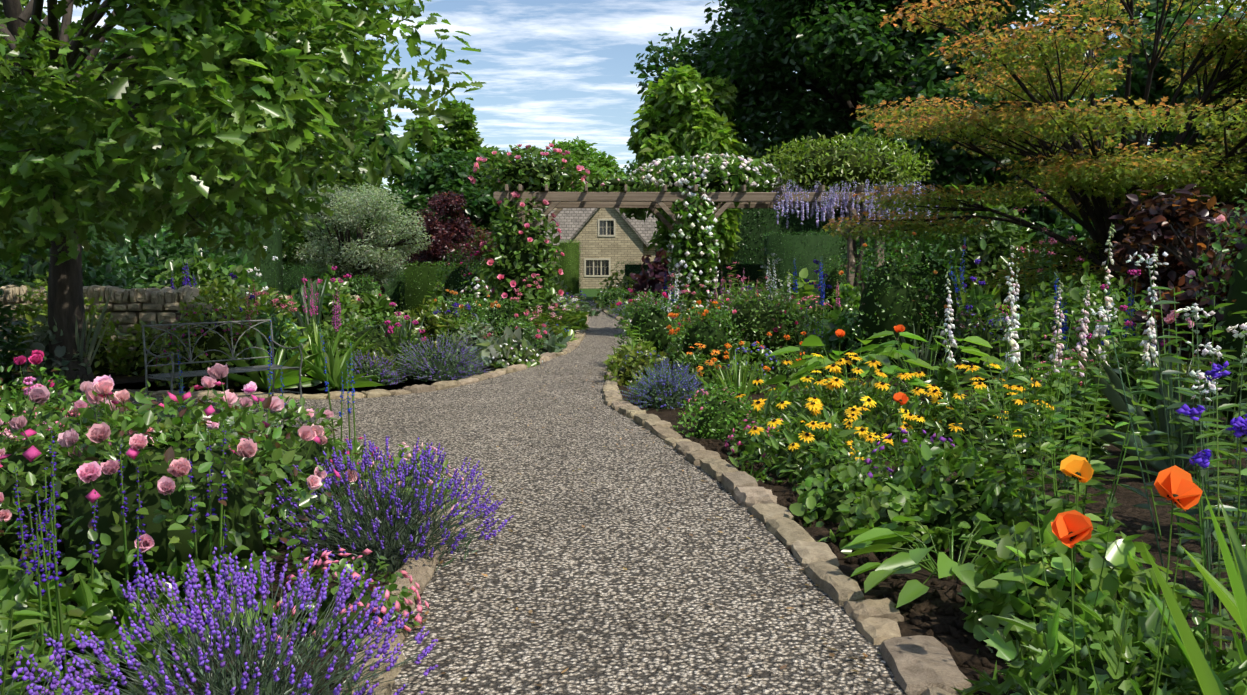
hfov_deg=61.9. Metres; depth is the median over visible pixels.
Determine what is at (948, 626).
soil clods
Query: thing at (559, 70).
sky
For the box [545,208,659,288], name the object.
cottage walls
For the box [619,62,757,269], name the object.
willow tree
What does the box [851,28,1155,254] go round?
tree
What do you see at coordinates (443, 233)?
shrub
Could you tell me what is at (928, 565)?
plant stems
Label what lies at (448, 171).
tree
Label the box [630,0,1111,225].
oak tree
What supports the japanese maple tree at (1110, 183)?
on the ground
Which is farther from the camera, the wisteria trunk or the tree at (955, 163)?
the tree at (955, 163)
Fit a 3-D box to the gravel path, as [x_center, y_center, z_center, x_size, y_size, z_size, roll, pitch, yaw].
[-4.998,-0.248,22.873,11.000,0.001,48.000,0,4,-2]
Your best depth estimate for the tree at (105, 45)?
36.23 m
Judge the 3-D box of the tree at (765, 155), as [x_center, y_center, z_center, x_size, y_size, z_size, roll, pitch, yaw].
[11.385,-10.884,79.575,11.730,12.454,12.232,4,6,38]
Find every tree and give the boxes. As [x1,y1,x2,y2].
[0,0,485,386]
[0,13,153,205]
[150,107,370,268]
[273,155,405,261]
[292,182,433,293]
[337,101,421,203]
[387,99,492,192]
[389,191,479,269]
[395,148,534,249]
[486,146,505,153]
[545,136,627,191]
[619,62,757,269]
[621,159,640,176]
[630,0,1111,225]
[746,128,782,171]
[769,43,927,187]
[822,0,1246,325]
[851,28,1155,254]
[1017,0,1245,173]
[1084,2,1246,176]
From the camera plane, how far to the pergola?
21.83 m
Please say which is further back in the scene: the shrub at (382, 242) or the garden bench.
the shrub at (382, 242)
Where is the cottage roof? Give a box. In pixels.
[506,208,660,247]
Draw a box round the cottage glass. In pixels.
[586,221,613,274]
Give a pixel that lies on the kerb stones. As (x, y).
(921, 665)
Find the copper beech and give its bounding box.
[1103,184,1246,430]
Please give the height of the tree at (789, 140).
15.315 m
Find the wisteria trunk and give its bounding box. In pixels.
[851,202,864,298]
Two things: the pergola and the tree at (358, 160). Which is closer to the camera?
the pergola
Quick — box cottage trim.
[584,219,615,276]
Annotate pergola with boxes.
[493,184,909,324]
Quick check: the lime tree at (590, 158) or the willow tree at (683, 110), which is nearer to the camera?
the willow tree at (683, 110)
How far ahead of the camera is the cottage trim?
72.65 m
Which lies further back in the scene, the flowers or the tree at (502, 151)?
the tree at (502, 151)
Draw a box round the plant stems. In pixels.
[0,181,1246,694]
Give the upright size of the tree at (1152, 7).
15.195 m
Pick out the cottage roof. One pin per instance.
(572, 222)
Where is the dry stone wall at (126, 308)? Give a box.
[0,285,216,366]
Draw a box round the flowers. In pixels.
[0,143,1246,694]
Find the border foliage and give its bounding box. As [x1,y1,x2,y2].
[0,127,1246,694]
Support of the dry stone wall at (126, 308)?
on the ground
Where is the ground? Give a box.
[1,289,1246,694]
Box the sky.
[24,0,1244,263]
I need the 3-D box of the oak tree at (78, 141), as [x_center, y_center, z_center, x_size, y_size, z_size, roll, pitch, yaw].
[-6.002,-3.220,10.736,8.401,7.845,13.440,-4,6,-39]
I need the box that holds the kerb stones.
[57,303,971,694]
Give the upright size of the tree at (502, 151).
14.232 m
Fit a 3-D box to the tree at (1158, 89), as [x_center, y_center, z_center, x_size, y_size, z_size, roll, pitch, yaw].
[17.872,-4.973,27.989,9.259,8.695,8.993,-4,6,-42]
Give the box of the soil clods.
[692,437,1230,694]
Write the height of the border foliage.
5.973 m
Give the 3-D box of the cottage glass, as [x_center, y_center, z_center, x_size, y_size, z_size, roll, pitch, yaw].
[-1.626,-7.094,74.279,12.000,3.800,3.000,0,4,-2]
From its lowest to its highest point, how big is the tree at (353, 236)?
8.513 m
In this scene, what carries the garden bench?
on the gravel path
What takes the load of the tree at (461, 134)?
on the ground
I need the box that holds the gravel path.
[1,301,907,694]
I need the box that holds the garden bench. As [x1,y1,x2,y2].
[142,319,302,416]

